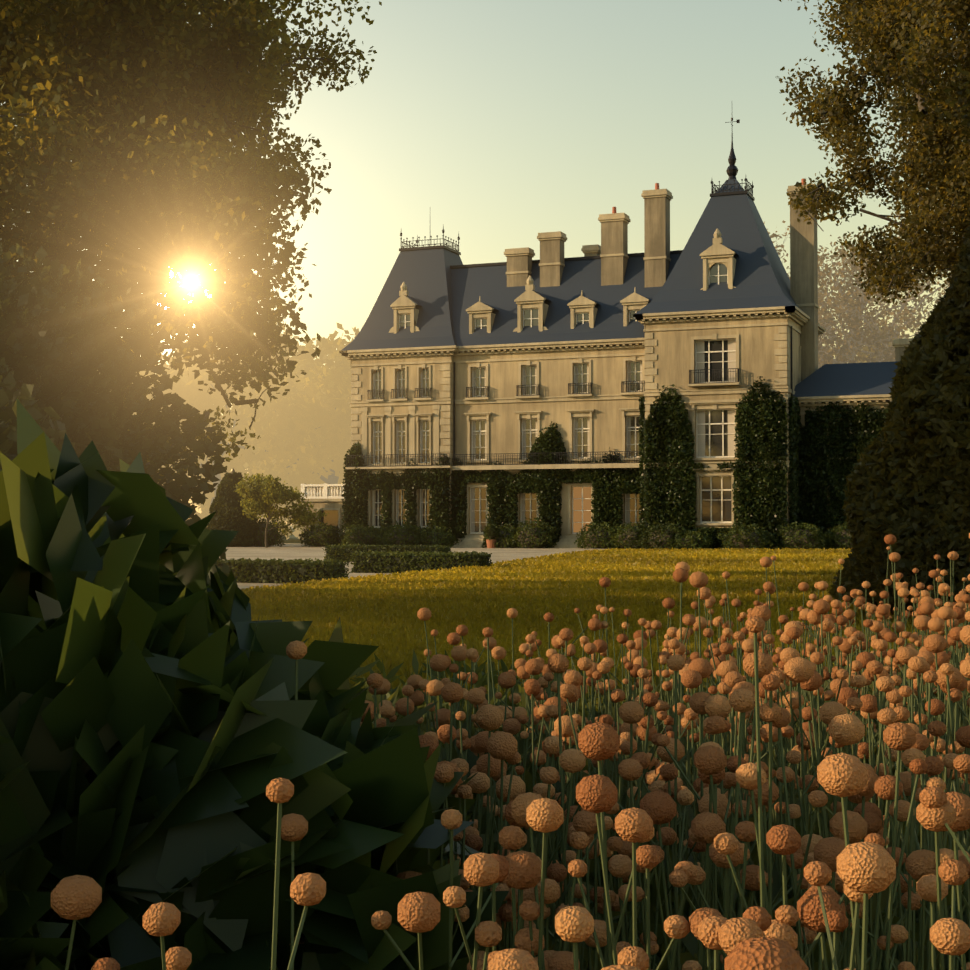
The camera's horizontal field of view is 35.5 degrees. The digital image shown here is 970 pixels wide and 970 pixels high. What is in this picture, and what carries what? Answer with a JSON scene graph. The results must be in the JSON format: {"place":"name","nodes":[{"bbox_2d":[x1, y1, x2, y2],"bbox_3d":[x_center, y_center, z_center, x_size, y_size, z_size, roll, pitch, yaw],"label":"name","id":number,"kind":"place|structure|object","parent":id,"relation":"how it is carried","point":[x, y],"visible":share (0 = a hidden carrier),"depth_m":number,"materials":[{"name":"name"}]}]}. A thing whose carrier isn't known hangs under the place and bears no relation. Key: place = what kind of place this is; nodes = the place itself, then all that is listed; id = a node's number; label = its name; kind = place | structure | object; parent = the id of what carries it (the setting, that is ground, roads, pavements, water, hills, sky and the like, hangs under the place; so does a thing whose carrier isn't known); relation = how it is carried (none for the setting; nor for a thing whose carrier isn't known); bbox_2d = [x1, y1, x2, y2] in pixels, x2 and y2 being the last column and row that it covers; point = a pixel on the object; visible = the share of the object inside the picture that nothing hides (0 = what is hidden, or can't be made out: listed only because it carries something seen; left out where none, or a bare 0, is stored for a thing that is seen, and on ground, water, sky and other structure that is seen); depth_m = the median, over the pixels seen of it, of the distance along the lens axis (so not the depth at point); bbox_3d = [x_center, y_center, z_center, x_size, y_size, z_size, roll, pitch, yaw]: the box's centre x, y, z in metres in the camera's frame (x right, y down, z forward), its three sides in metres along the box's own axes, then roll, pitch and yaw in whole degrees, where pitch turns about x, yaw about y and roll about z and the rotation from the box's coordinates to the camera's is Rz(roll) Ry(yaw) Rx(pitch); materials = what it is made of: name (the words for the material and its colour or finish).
{"place":"outdoors","nodes":[
{"label":"outdoors","id":0,"kind":"place"},
{"bbox_2d":[280,525,303,543],"bbox_3d":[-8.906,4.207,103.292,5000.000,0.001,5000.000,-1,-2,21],"label":"ground","id":1,"kind":"structure","parent":0,"point":[292,539],"depth_m":153.69,"materials":[{"name":"green plant"}]},
{"bbox_2d":[132,322,340,539],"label":"tree","id":2,"kind":"object","parent":1,"relation":"on","point":[185,387],"depth_m":139.12,"materials":[{"name":"green plant"}]},
{"bbox_2d":[222,322,358,539],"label":"tree","id":3,"kind":"object","parent":1,"relation":"on","point":[302,428],"depth_m":123.45,"materials":[{"name":"green plant"}]},
{"bbox_2d":[821,319,899,365],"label":"tree","id":4,"kind":"object","parent":1,"relation":"on","point":[864,348],"depth_m":137.72,"materials":[{"name":"green plant"}]},
{"bbox_2d":[764,213,958,368],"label":"bare tree","id":5,"kind":"object","parent":1,"relation":"on","point":[856,337],"depth_m":109.71,"materials":[{"name":"grey plant"}]},
{"bbox_2d":[1,0,969,524],"label":"sky","id":6,"kind":"structure","parent":0,"point":[497,124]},
{"bbox_2d":[219,543,825,589],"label":"gravel forecourt","id":7,"kind":"structure","parent":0,"point":[288,551],"depth_m":81.63,"materials":[{"name":"grey gravel"}]},
{"bbox_2d":[207,468,258,546],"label":"cone yew","id":8,"kind":"object","parent":7,"relation":"on","point":[228,509],"depth_m":102.26,"materials":[{"name":"green plant"}]},
{"bbox_2d":[253,514,286,546],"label":"shrub","id":9,"kind":"object","parent":7,"relation":"on","point":[274,536],"depth_m":102.94,"materials":[{"name":"green plant"}]},
{"bbox_2d":[233,473,328,547],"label":"young tree","id":10,"kind":"object","parent":7,"relation":"on","point":[259,494],"depth_m":98.01,"materials":[{"name":"green plant"}]},
{"bbox_2d":[216,557,351,583],"bbox_3d":[-5.410,2.246,39.249,3.872,0.752,1.289,-1,-2,21],"label":"hedge","id":11,"kind":"object","parent":7,"relation":"on","point":[258,570],"depth_m":38.72,"materials":[{"name":"green plant"}]},
{"bbox_2d":[298,522,342,546],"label":"shrub","id":12,"kind":"object","parent":7,"relation":"on","point":[322,535],"depth_m":102.51,"materials":[{"name":"green plant"}]},
{"bbox_2d":[341,524,384,545],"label":"shrub","id":13,"kind":"object","parent":7,"relation":"on","point":[363,535],"depth_m":100.47,"materials":[{"name":"green plant"}]},
{"bbox_2d":[322,544,450,561],"bbox_3d":[-3.947,2.788,61.113,5.259,0.896,1.489,-1,-2,21],"label":"hedge","id":14,"kind":"object","parent":7,"relation":"on","point":[344,552],"depth_m":60.89,"materials":[{"name":"green plant"}]},
{"bbox_2d":[376,520,423,545],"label":"shrub","id":15,"kind":"object","parent":7,"relation":"on","point":[398,534],"depth_m":99.18,"materials":[{"name":"green plant"}]},
{"bbox_2d":[350,550,491,572],"bbox_3d":[-1.984,2.431,46.923,4.458,0.851,1.384,-1,-2,21],"label":"hedge","id":16,"kind":"object","parent":7,"relation":"on","point":[371,561],"depth_m":46.52,"materials":[{"name":"green plant"}]},
{"bbox_2d":[416,526,458,547],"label":"shrub","id":17,"kind":"object","parent":7,"relation":"on","point":[437,535],"depth_m":98.75,"materials":[{"name":"green plant"}]},
{"bbox_2d":[486,539,495,547],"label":"flower pot","id":18,"kind":"object","parent":7,"relation":"on","point":[490,543],"depth_m":96.94,"materials":[{"name":"brown ceramic"}]},
{"bbox_2d":[483,523,499,539],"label":"potted shrub","id":19,"kind":"object","parent":18,"relation":"in","point":[490,531],"depth_m":96.96,"materials":[{"name":"green plant"}]},
{"bbox_2d":[482,524,518,547],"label":"shrub","id":20,"kind":"object","parent":7,"relation":"on","point":[500,539],"depth_m":97.10,"materials":[{"name":"green plant"}]},
{"bbox_2d":[506,517,558,547],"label":"shrub","id":21,"kind":"object","parent":7,"relation":"on","point":[531,535],"depth_m":96.22,"materials":[{"name":"green plant"}]},
{"bbox_2d":[574,522,622,548],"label":"shrub","id":22,"kind":"object","parent":7,"relation":"on","point":[598,537],"depth_m":94.85,"materials":[{"name":"green plant"}]},
{"bbox_2d":[301,118,912,548],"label":"chateau","id":23,"kind":"structure","parent":7,"relation":"on","point":[479,366],"depth_m":98.14,"materials":[{"name":"stone"}]},
{"bbox_2d":[340,376,888,549],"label":"ivy","id":24,"kind":"object","parent":23,"relation":"attached to","point":[669,495],"depth_m":93.36,"materials":[{"name":"green plant"}]},
{"bbox_2d":[609,521,650,548],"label":"shrub","id":25,"kind":"object","parent":7,"relation":"on","point":[628,537],"depth_m":93.55,"materials":[{"name":"green plant"}]},
{"bbox_2d":[637,520,688,548],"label":"shrub","id":26,"kind":"object","parent":7,"relation":"on","point":[659,536],"depth_m":91.83,"materials":[{"name":"green plant"}]},
{"bbox_2d":[670,530,714,548],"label":"shrub","id":27,"kind":"object","parent":7,"relation":"on","point":[692,539],"depth_m":90.88,"materials":[{"name":"green plant"}]},
{"bbox_2d":[717,523,774,548],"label":"shrub","id":28,"kind":"object","parent":7,"relation":"on","point":[741,537],"depth_m":89.83,"materials":[{"name":"green plant"}]},
{"bbox_2d":[769,522,832,548],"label":"shrub","id":29,"kind":"object","parent":7,"relation":"on","point":[798,537],"depth_m":89.54,"materials":[{"name":"green plant"}]},
{"bbox_2d":[822,521,853,548],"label":"shrub","id":30,"kind":"object","parent":7,"relation":"on","point":[841,537],"depth_m":89.69,"materials":[{"name":"green plant"}]},
{"bbox_2d":[241,548,969,727],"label":"lawn","id":31,"kind":"structure","parent":0,"point":[380,610],"depth_m":25.95,"materials":[{"name":"green plant"}]},
{"bbox_2d":[0,243,229,576],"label":"tree","id":32,"kind":"object","parent":31,"relation":"on","point":[84,401],"depth_m":12.79,"materials":[{"name":"green plant"}]},
{"bbox_2d":[0,0,381,504],"bbox_3d":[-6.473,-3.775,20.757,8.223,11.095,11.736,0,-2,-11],"label":"tree","id":33,"kind":"object","parent":31,"relation":"on","point":[194,215],"depth_m":17.91,"materials":[{"name":"green plant"}]},
{"bbox_2d":[776,0,969,304],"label":"tree","id":34,"kind":"object","parent":31,"relation":"on","point":[913,53],"depth_m":49.02,"materials":[{"name":"green plant"}]},
{"bbox_2d":[827,221,969,621],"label":"topiary tree","id":35,"kind":"object","parent":31,"relation":"on","point":[908,483],"depth_m":21.24,"materials":[{"name":"green plant"}]},
{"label":"flower bed soil","id":36,"kind":"structure","parent":0,"visible":0},
{"bbox_2d":[0,357,74,468],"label":"tree","id":37,"kind":"object","parent":36,"relation":"on","point":[10,395],"depth_m":8.31,"materials":[{"name":"green plant"}]},
{"bbox_2d":[89,513,124,547],"bbox_3d":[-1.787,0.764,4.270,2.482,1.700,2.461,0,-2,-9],"label":"leaf","id":38,"kind":"object","parent":36,"relation":"on","point":[99,534],"depth_m":4.39,"materials":[{"name":"green plant"}]},
{"bbox_2d":[0,399,508,969],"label":"bush","id":39,"kind":"object","parent":36,"relation":"on","point":[160,727],"visible":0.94,"depth_m":2.10,"materials":[{"name":"green plant"}]},
{"bbox_2d":[51,533,969,969],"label":"flowers","id":40,"kind":"object","parent":36,"relation":"on","point":[853,857],"visible":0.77,"depth_m":2.59,"materials":[{"name":"orange plant"}]},
{"bbox_2d":[266,647,969,969],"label":"bed foliage","id":41,"kind":"object","parent":36,"relation":"on","point":[310,959],"visible":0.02,"depth_m":4.66,"materials":[{"name":"green plant"}]}
]}

